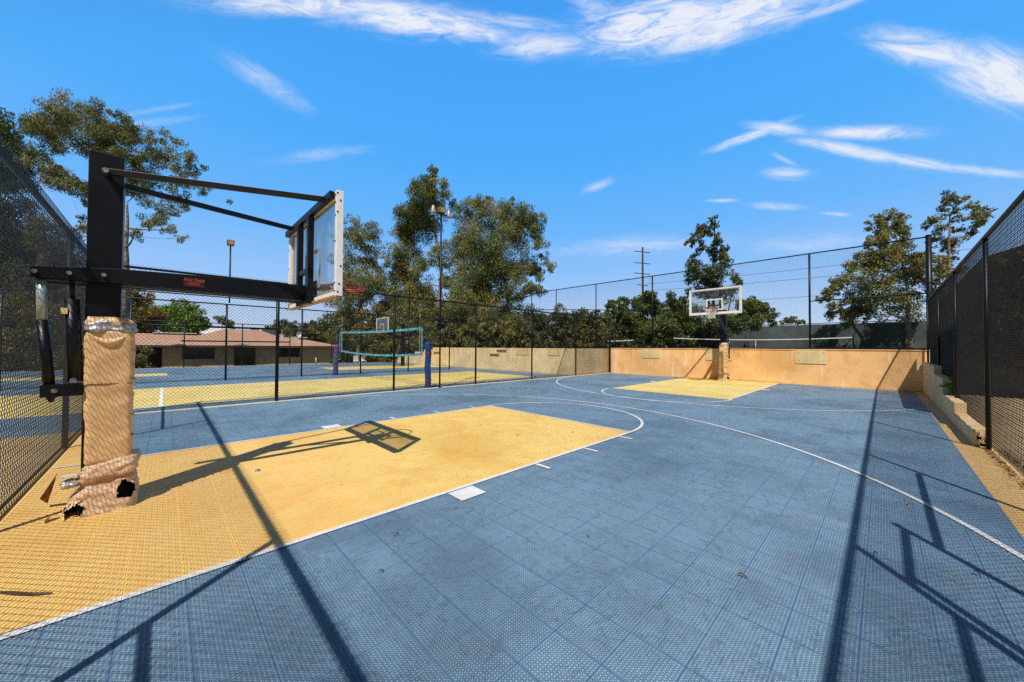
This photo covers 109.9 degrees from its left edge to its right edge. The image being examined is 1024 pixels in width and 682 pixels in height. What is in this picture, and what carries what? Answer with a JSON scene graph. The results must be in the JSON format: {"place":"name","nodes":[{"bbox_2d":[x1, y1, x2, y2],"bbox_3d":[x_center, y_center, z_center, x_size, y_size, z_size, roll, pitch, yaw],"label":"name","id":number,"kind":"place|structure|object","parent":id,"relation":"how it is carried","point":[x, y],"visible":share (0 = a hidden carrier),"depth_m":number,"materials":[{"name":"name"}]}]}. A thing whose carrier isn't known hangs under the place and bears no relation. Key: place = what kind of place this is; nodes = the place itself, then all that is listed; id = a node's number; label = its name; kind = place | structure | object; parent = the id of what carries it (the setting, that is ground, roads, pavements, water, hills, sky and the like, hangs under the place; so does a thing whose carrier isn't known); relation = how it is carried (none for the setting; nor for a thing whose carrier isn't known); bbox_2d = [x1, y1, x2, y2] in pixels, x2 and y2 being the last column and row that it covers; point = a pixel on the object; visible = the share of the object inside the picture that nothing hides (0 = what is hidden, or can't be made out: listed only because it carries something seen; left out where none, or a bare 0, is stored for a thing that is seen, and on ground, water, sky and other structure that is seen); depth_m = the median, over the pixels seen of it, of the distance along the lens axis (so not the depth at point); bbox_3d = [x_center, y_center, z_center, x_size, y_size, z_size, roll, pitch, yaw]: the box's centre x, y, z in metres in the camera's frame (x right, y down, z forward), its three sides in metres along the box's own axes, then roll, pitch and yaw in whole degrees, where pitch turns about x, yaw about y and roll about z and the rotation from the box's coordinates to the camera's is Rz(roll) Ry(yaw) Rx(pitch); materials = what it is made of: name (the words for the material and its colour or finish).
{"place":"outdoors","nodes":[
{"label":"outdoors","id":0,"kind":"place"},
{"bbox_2d":[0,431,72,503],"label":"paving","id":1,"kind":"structure","parent":0,"point":[6,494],"depth_m":4.46,"materials":[{"name":"beige concrete"}]},
{"bbox_2d":[0,136,85,519],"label":"chain link fence","id":2,"kind":"object","parent":1,"relation":"on","point":[68,250],"visible":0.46,"depth_m":3.44,"materials":[{"name":"metal"}]},
{"bbox_2d":[0,362,571,438],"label":"second court floor","id":3,"kind":"structure","parent":0,"point":[316,372],"depth_m":16.39,"materials":[{"name":"blue plastic"}]},
{"bbox_2d":[0,288,449,390],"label":"chain link fence","id":4,"kind":"object","parent":3,"relation":"on","point":[226,324],"visible":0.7,"depth_m":15.44,"materials":[{"name":"black metal"}]},
{"bbox_2d":[227,239,234,301],"bbox_3d":[-11.738,-2.889,14.944,0.240,2.620,0.227,1,-1,-44],"label":"floodlight pole","id":5,"kind":"object","parent":4,"relation":"attached to","point":[230,243],"visible":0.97,"depth_m":14.94,"materials":[{"name":"grey metal"}]},
{"bbox_2d":[407,267,412,315],"bbox_3d":[-5.878,-2.828,20.609,0.240,2.760,0.227,1,-1,-44],"label":"floodlight pole","id":6,"kind":"object","parent":4,"relation":"attached to","point":[409,269],"visible":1,"depth_m":20.59,"materials":[{"name":"grey metal"}]},
{"bbox_2d":[0,364,530,418],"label":"key paint","id":7,"kind":"object","parent":3,"relation":"on","point":[333,383],"visible":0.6,"depth_m":11.95,"materials":[{"name":"yellow tile"}]},
{"bbox_2d":[7,366,526,418],"bbox_3d":[-9.921,1.616,14.474,23.903,0.001,12.230,1,-1,-44],"label":"painted line","id":8,"kind":"object","parent":3,"relation":"on","point":[160,399],"visible":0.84,"depth_m":10.77,"materials":[{"name":"paint"}]},
{"bbox_2d":[333,332,339,374],"bbox_3d":[-8.705,0.631,17.770,0.263,2.132,0.440,1,-1,-44],"label":"volleyball post","id":9,"kind":"object","parent":3,"relation":"on","point":[336,353],"visible":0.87,"depth_m":17.69,"materials":[{"name":"blue plastic"}]},
{"bbox_2d":[375,317,407,365],"bbox_3d":[-8.960,0.094,26.076,1.778,3.474,2.536,0,-1,21],"label":"basketball hoop","id":10,"kind":"object","parent":3,"relation":"on","point":[402,357],"visible":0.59,"depth_m":26.53,"materials":[{"name":"metal"}]},
{"bbox_2d":[424,327,431,387],"bbox_3d":[-2.900,0.566,12.417,0.238,2.121,0.242,1,-1,-44],"label":"volleyball post","id":11,"kind":"object","parent":3,"relation":"on","point":[426,365],"visible":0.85,"depth_m":12.33,"materials":[{"name":"blue plastic"}]},
{"bbox_2d":[339,327,422,355],"bbox_3d":[-5.888,-0.307,15.226,0.044,1.868,8.100,1,-1,-44],"label":"volleyball net","id":12,"kind":"object","parent":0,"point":[403,330],"visible":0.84,"depth_m":14.08,"materials":[{"name":"blue fabric"}]},
{"bbox_2d":[0,373,1023,681],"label":"court floor","id":13,"kind":"structure","parent":0,"point":[518,575],"depth_m":2.30,"materials":[{"name":"blue plastic"}]},
{"bbox_2d":[30,149,364,523],"bbox_3d":[-3.046,-0.081,4.040,2.549,3.120,1.788,1,-1,-20],"label":"basketball hoop","id":14,"kind":"object","parent":13,"relation":"on","point":[106,480],"visible":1,"depth_m":3.16,"materials":[{"name":"metal"}]},
{"bbox_2d":[0,406,627,633],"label":"key paint","id":15,"kind":"object","parent":13,"relation":"on","point":[193,510],"visible":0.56,"depth_m":3.41,"materials":[{"name":"yellow plastic"}]},
{"bbox_2d":[0,591,52,594],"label":"twig","id":16,"kind":"object","parent":15,"relation":"on","point":[17,593],"visible":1,"depth_m":2.03,"materials":[{"name":"wood"}]},
{"bbox_2d":[430,205,451,387],"bbox_3d":[-2.493,-1.526,12.515,0.840,6.310,0.227,1,-1,-44],"label":"floodlight pole","id":17,"kind":"object","parent":13,"relation":"on","point":[441,210],"visible":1,"depth_m":12.49,"materials":[{"name":"grey metal"}]},
{"bbox_2d":[0,376,1023,639],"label":"painted line","id":18,"kind":"object","parent":13,"relation":"on","point":[150,588],"visible":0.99,"depth_m":3.04,"materials":[{"name":"white paint"}]},
{"bbox_2d":[321,381,768,500],"bbox_3d":[2.755,1.594,9.334,13.004,0.001,4.200,1,-1,-44],"label":"key block mark","id":19,"kind":"object","parent":13,"relation":"on","point":[466,493],"visible":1,"depth_m":3.50,"materials":[{"name":"white paint"}]},
{"bbox_2d":[614,377,777,399],"bbox_3d":[7.291,1.700,13.718,6.996,0.001,3.660,1,-1,-44],"label":"key paint","id":20,"kind":"object","parent":13,"relation":"on","point":[704,387],"visible":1,"depth_m":12.99,"materials":[{"name":"yellow tile"}]},
{"bbox_2d":[689,285,741,381],"bbox_3d":[8.445,-0.196,15.157,1.778,3.863,2.536,0,-1,21],"label":"basketball hoop","id":21,"kind":"object","parent":13,"relation":"on","point":[724,351],"visible":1,"depth_m":15.19,"materials":[{"name":"metal"}]},
{"bbox_2d":[0,0,1023,339],"label":"sky","id":22,"kind":"structure","parent":0,"point":[630,124],"materials":[{"name":"blue"}]},
{"bbox_2d":[21,362,1016,528],"bbox_3d":[-9.231,2.072,12.611,32.320,0.942,33.000,1,-1,-44],"label":"court base","id":23,"kind":"object","parent":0,"point":[296,364],"visible":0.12,"depth_m":23.33,"materials":[{"name":"blue plastic"}]},
{"bbox_2d":[3,314,383,370],"bbox_3d":[-19.713,0.457,25.031,22.541,3.397,0.079,1,-1,-44],"label":"chain link fence","id":24,"kind":"object","parent":23,"relation":"on","point":[331,346],"visible":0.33,"depth_m":25.03,"materials":[{"name":"black metal"}]},
{"bbox_2d":[395,347,608,375],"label":"retaining wall","id":25,"kind":"structure","parent":23,"relation":"on","point":[519,366],"depth_m":20.80,"materials":[{"name":"beige paint"}]},
{"bbox_2d":[515,348,528,354],"bbox_3d":[0.590,0.614,20.942,0.025,0.378,1.100,1,-1,-44],"label":"wall board","id":26,"kind":"object","parent":25,"relation":"attached to","point":[522,352],"depth_m":20.96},
{"bbox_2d":[548,349,560,355],"bbox_3d":[2.248,0.588,19.227,0.025,0.368,0.870,1,-1,-44],"label":"wall board","id":27,"kind":"object","parent":25,"relation":"attached to","point":[558,351],"depth_m":19.16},
{"bbox_2d":[611,348,929,391],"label":"retaining wall","id":28,"kind":"structure","parent":23,"relation":"on","point":[883,369],"depth_m":14.62,"materials":[{"name":"orange paint"}]},
{"bbox_2d":[642,349,659,357],"bbox_3d":[7.279,0.658,18.812,0.025,0.468,0.980,1,-1,-44],"label":"wall board","id":29,"kind":"object","parent":28,"relation":"attached to","point":[650,353],"depth_m":18.80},
{"bbox_2d":[706,350,731,360],"bbox_3d":[9.511,0.640,16.504,0.025,0.488,1.080,1,-1,-44],"label":"wall board","id":30,"kind":"object","parent":28,"relation":"attached to","point":[712,354],"depth_m":16.65,"materials":[{"name":"beige wood"}]},
{"bbox_2d":[517,234,932,349],"bbox_3d":[7.228,-0.852,19.049,0.173,5.295,19.676,1,-1,-44],"label":"chain link fence","id":31,"kind":"object","parent":28,"relation":"on","point":[928,260],"visible":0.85,"depth_m":15.07,"materials":[{"name":"black metal"}]},
{"bbox_2d":[795,350,826,363],"bbox_3d":[11.776,0.631,14.160,0.025,0.528,0.960,1,-1,-44],"label":"wall board","id":32,"kind":"object","parent":28,"relation":"attached to","point":[811,356],"depth_m":14.13,"materials":[{"name":"beige wood"}]},
{"bbox_2d":[923,362,985,447],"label":"curb wall","id":33,"kind":"structure","parent":23,"relation":"on","point":[952,409],"depth_m":7.33,"materials":[{"name":"concrete"}]},
{"bbox_2d":[939,376,953,394],"bbox_3d":[9.563,0.968,7.799,0.329,0.410,0.232,0,-1,3],"label":"climbing plant","id":34,"kind":"object","parent":33,"relation":"on","point":[951,383],"visible":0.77,"depth_m":7.81,"materials":[{"name":"green plant"}]},
{"bbox_2d":[915,391,1023,537],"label":"border strip","id":35,"kind":"object","parent":23,"relation":"on","point":[1006,492],"visible":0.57,"depth_m":4.20,"materials":[{"name":"beige concrete"}]},
{"bbox_2d":[135,373,913,413],"bbox_3d":[2.716,1.602,9.687,19.220,0.012,11.620,1,-1,-44],"label":"court edge","id":36,"kind":"object","parent":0,"point":[391,391],"visible":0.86,"depth_m":10.40,"materials":[{"name":"beige concrete"}]},
{"bbox_2d":[123,263,610,411],"bbox_3d":[-1.315,0.130,13.820,19.325,3.158,0.120,1,-1,-44],"label":"chain link fence","id":37,"kind":"object","parent":36,"relation":"on","point":[277,357],"visible":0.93,"depth_m":10.79,"materials":[{"name":"black metal"}]},
{"bbox_2d":[587,348,1023,397],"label":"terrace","id":38,"kind":"structure","parent":0,"point":[999,380],"depth_m":11.04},
{"bbox_2d":[558,339,634,346],"bbox_3d":[7.275,0.367,34.989,9.564,1.024,0.099,-1,-1,39],"label":"tennis net","id":39,"kind":"object","parent":38,"relation":"on","point":[622,342],"visible":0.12,"depth_m":32.70,"materials":[{"name":"black fabric"}]},
{"bbox_2d":[604,296,639,332],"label":"round tree","id":40,"kind":"object","parent":38,"relation":"on","point":[614,307],"visible":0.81,"depth_m":37.40,"materials":[{"name":"green plant"}]},
{"bbox_2d":[541,309,703,346],"bbox_3d":[9.027,-1.054,31.554,15.919,3.435,0.645,0,-1,1],"label":"tennis fence","id":41,"kind":"object","parent":38,"relation":"on","point":[646,310],"visible":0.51,"depth_m":31.56,"materials":[{"name":"black metal"}]},
{"bbox_2d":[581,321,696,346],"bbox_3d":[12.735,-0.245,37.690,12.188,3.990,2.815,0,-1,14],"label":"hedge","id":42,"kind":"object","parent":38,"relation":"on","point":[647,333],"visible":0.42,"depth_m":36.99,"materials":[{"name":"green plant"}]},
{"bbox_2d":[564,317,719,346],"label":"hedge","id":43,"kind":"object","parent":38,"relation":"on","point":[705,337],"visible":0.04,"depth_m":47.22,"materials":[{"name":"green plant"}]},
{"bbox_2d":[630,290,667,341],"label":"round tree","id":44,"kind":"object","parent":38,"relation":"on","point":[643,305],"visible":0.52,"depth_m":38.92,"materials":[{"name":"green plant"}]},
{"bbox_2d":[655,290,705,343],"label":"round tree","id":45,"kind":"object","parent":38,"relation":"on","point":[676,314],"visible":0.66,"depth_m":36.22,"materials":[{"name":"green plant"}]},
{"bbox_2d":[683,214,742,346],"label":"eucalyptus tree","id":46,"kind":"object","parent":38,"relation":"on","point":[700,233],"visible":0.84,"depth_m":43.36,"materials":[{"name":"green plant"}]},
{"bbox_2d":[701,295,780,347],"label":"round tree","id":47,"kind":"object","parent":38,"relation":"on","point":[763,313],"visible":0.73,"depth_m":40.68,"materials":[{"name":"green plant"}]},
{"bbox_2d":[672,336,853,347],"bbox_3d":[20.718,0.174,30.511,12.936,1.090,0.093,0,-1,23],"label":"tennis net","id":48,"kind":"object","parent":38,"relation":"on","point":[852,337],"visible":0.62,"depth_m":30.51,"materials":[{"name":"black fabric"}]},
{"bbox_2d":[649,319,926,347],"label":"windscreen fence","id":49,"kind":"object","parent":38,"relation":"on","point":[771,332],"visible":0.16,"depth_m":40.14,"materials":[{"name":"grey fabric"}]},
{"bbox_2d":[779,316,805,324],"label":"round tree","id":50,"kind":"object","parent":38,"relation":"on","point":[787,320],"visible":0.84,"depth_m":59.61,"materials":[{"name":"green plant"}]},
{"bbox_2d":[813,207,934,347],"bbox_3d":[34.295,-6.085,33.580,13.840,13.970,6.411,1,-1,-33],"label":"rusty tree","id":51,"kind":"object","parent":38,"relation":"on","point":[899,227],"visible":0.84,"depth_m":32.67,"materials":[{"name":"green plant"}]},
{"bbox_2d":[906,190,997,292],"bbox_3d":[39.686,-5.995,32.535,10.113,13.810,3.403,1,-1,-18],"label":"rusty tree","id":52,"kind":"object","parent":38,"relation":"on","point":[943,270],"visible":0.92,"depth_m":31.91,"materials":[{"name":"green plant"}]},
{"bbox_2d":[941,245,1023,350],"bbox_3d":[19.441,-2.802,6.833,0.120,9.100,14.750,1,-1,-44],"label":"windscreen fence","id":53,"kind":"object","parent":38,"relation":"on","point":[990,293],"depth_m":11.41,"materials":[{"name":"black fabric"}]},
{"bbox_2d":[972,247,1023,371],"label":"hedge","id":54,"kind":"object","parent":38,"relation":"on","point":[1008,310],"visible":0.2,"depth_m":10.56,"materials":[{"name":"green plant"}]},
{"bbox_2d":[960,396,1023,469],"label":"soil ground","id":55,"kind":"structure","parent":0,"point":[1005,424],"depth_m":6.97,"materials":[{"name":"brown soil"}]},
{"bbox_2d":[926,190,1023,476],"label":"chain link fence","id":56,"kind":"object","parent":55,"relation":"on","point":[946,324],"visible":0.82,"depth_m":5.12,"materials":[{"name":"metal"}]},
{"bbox_2d":[984,449,1023,488],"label":"leaf litter","id":57,"kind":"object","parent":55,"relation":"on","point":[997,459],"visible":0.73,"depth_m":4.43,"materials":[{"name":"brown plant"}]},
{"label":"ground","id":58,"kind":"structure","parent":0,"visible":0},
{"bbox_2d":[0,107,61,310],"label":"broadleaf tree","id":59,"kind":"object","parent":58,"relation":"on","point":[14,141],"visible":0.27,"depth_m":31.05,"materials":[{"name":"green plant"}]},
{"bbox_2d":[2,214,86,349],"bbox_3d":[-29.655,-2.536,23.630,7.633,10.453,5.129,0,-1,-5],"label":"broadleaf tree","id":60,"kind":"object","parent":58,"relation":"on","point":[79,232],"visible":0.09,"depth_m":22.98,"materials":[{"name":"green plant"}]},
{"bbox_2d":[1,325,147,371],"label":"hedge","id":61,"kind":"object","parent":58,"relation":"on","point":[137,362],"visible":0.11,"depth_m":20.80,"materials":[{"name":"green plant"}]},
{"bbox_2d":[31,344,155,367],"bbox_3d":[-36.625,1.725,30.055,10.145,3.492,2.343,1,-1,-29],"label":"hedge","id":62,"kind":"object","parent":58,"relation":"on","point":[146,353],"visible":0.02,"depth_m":32.05,"materials":[{"name":"green plant"}]},
{"bbox_2d":[16,87,233,317],"bbox_3d":[-29.638,-7.808,26.756,15.635,21.114,7.666,0,-1,5],"label":"eucalyptus tree","id":63,"kind":"object","parent":58,"relation":"on","point":[105,134],"visible":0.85,"depth_m":26.06,"materials":[{"name":"green plant"}]},
{"bbox_2d":[126,288,170,333],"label":"autumn tree","id":64,"kind":"object","parent":58,"relation":"on","point":[145,312],"visible":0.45,"depth_m":54.59,"materials":[{"name":"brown plant"}]},
{"bbox_2d":[156,298,211,334],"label":"broadleaf tree","id":65,"kind":"object","parent":58,"relation":"on","point":[178,308],"visible":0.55,"depth_m":64.35,"materials":[{"name":"green plant"}]},
{"bbox_2d":[82,328,333,367],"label":"clubhouse","id":66,"kind":"structure","parent":58,"relation":"on","point":[317,354],"depth_m":41.45,"materials":[{"name":"ceramic"}]},
{"bbox_2d":[182,347,214,358],"bbox_3d":[-34.221,1.309,39.223,2.670,1.330,0.090,1,-1,-44],"label":"window","id":67,"kind":"structure","parent":66,"relation":"in","point":[194,353],"depth_m":39.25,"materials":[{"name":"black glass"}]},
{"bbox_2d":[234,348,255,365],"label":"door","id":68,"kind":"structure","parent":66,"relation":"in","point":[249,351],"depth_m":42.08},
{"bbox_2d":[279,348,299,356],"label":"window","id":69,"kind":"structure","parent":66,"relation":"in","point":[297,350],"depth_m":45.10,"materials":[{"name":"black glass"}]},
{"bbox_2d":[213,315,234,326],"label":"tree","id":70,"kind":"object","parent":58,"relation":"on","point":[221,318],"visible":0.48,"depth_m":69.59,"materials":[{"name":"green plant"}]},
{"bbox_2d":[251,319,291,337],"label":"tree","id":71,"kind":"object","parent":58,"relation":"on","point":[282,329],"visible":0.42,"depth_m":74.81,"materials":[{"name":"green plant"}]},
{"bbox_2d":[4,334,554,352],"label":"distant wood","id":72,"kind":"object","parent":58,"relation":"on","point":[342,348],"depth_m":111.73,"materials":[{"name":"green plant"}]},
{"bbox_2d":[288,312,337,344],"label":"broadleaf tree","id":73,"kind":"object","parent":58,"relation":"on","point":[312,330],"visible":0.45,"depth_m":60.33,"materials":[{"name":"green plant"}]},
{"bbox_2d":[324,297,366,361],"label":"eucalyptus tree","id":74,"kind":"object","parent":58,"relation":"on","point":[343,323],"visible":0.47,"depth_m":39.52,"materials":[{"name":"green plant"}]},
{"bbox_2d":[329,353,366,362],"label":"shrub","id":75,"kind":"object","parent":58,"relation":"on","point":[346,360],"visible":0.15,"depth_m":43.86,"materials":[{"name":"green plant"}]},
{"bbox_2d":[323,213,392,362],"bbox_3d":[-15.876,-5.164,37.679,8.072,16.332,6.861,0,-1,19],"label":"eucalyptus tree","id":76,"kind":"object","parent":58,"relation":"on","point":[372,283],"visible":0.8,"depth_m":36.58,"materials":[{"name":"green plant"}]},
{"bbox_2d":[348,298,401,362],"bbox_3d":[-13.426,-0.907,36.902,4.082,7.825,6.733,0,-1,35],"label":"broadleaf tree","id":77,"kind":"object","parent":58,"relation":"on","point":[379,311],"visible":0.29,"depth_m":35.42,"materials":[{"name":"green plant"}]},
{"bbox_2d":[374,162,464,340],"bbox_3d":[-8.938,-7.498,36.364,9.163,21.053,7.799,0,-1,-10],"label":"eucalyptus tree","id":78,"kind":"object","parent":58,"relation":"on","point":[418,218],"visible":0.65,"depth_m":35.64,"materials":[{"name":"green plant"}]},
{"bbox_2d":[396,306,447,347],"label":"eucalyptus tree","id":79,"kind":"object","parent":58,"relation":"on","point":[434,335],"visible":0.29,"depth_m":32.75,"materials":[{"name":"green plant"}]},
{"bbox_2d":[432,299,471,342],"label":"broadleaf tree","id":80,"kind":"object","parent":58,"relation":"on","point":[443,316],"visible":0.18,"depth_m":31.94,"materials":[{"name":"green plant"}]},
{"bbox_2d":[439,194,557,330],"bbox_3d":[-1.401,-6.396,30.882,10.713,14.129,7.321,0,-1,9],"label":"eucalyptus tree","id":81,"kind":"object","parent":58,"relation":"on","point":[472,243],"visible":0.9,"depth_m":29.57,"materials":[{"name":"green plant"}]},
{"bbox_2d":[522,303,566,340],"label":"eucalyptus tree","id":82,"kind":"object","parent":58,"relation":"on","point":[559,306],"visible":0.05,"depth_m":39.93,"materials":[{"name":"green plant"}]},
{"bbox_2d":[561,310,603,335],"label":"round tree","id":83,"kind":"object","parent":58,"relation":"on","point":[593,312],"visible":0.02,"depth_m":50.88,"materials":[{"name":"green plant"}]},
{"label":"planted bank","id":84,"kind":"structure","parent":0,"visible":0},
{"bbox_2d":[362,319,544,361],"bbox_3d":[-5.630,0.362,30.463,18.522,4.239,2.918,0,-1,26],"label":"hedge","id":85,"kind":"object","parent":84,"relation":"on","point":[454,332],"visible":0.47,"depth_m":28.32,"materials":[{"name":"green plant"}]},
{"bbox_2d":[407,307,613,352],"bbox_3d":[-0.973,-0.114,32.096,19.408,5.621,3.433,0,-1,17],"label":"hedge","id":86,"kind":"object","parent":84,"relation":"on","point":[584,312],"visible":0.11,"depth_m":29.75,"materials":[{"name":"green plant"}]},
{"bbox_2d":[634,247,649,291],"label":"power pole","id":87,"kind":"object","parent":84,"relation":"on","point":[643,263],"visible":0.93,"depth_m":59.90,"materials":[{"name":"grey metal"}]},
{"bbox_2d":[661,263,955,289],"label":"power line","id":88,"kind":"object","parent":87,"relation":"attached to","point":[783,280],"visible":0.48,"depth_m":48.76,"materials":[{"name":"black metal"}]},
{"bbox_2d":[702,286,938,302],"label":"power line","id":89,"kind":"object","parent":87,"relation":"attached to","point":[806,296],"visible":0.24,"depth_m":47.98,"materials":[{"name":"black metal"}]},
{"bbox_2d":[651,243,1012,283],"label":"power line","id":90,"kind":"object","parent":87,"relation":"attached to","point":[806,268],"visible":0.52,"depth_m":48.23,"materials":[{"name":"black metal"}]}
]}

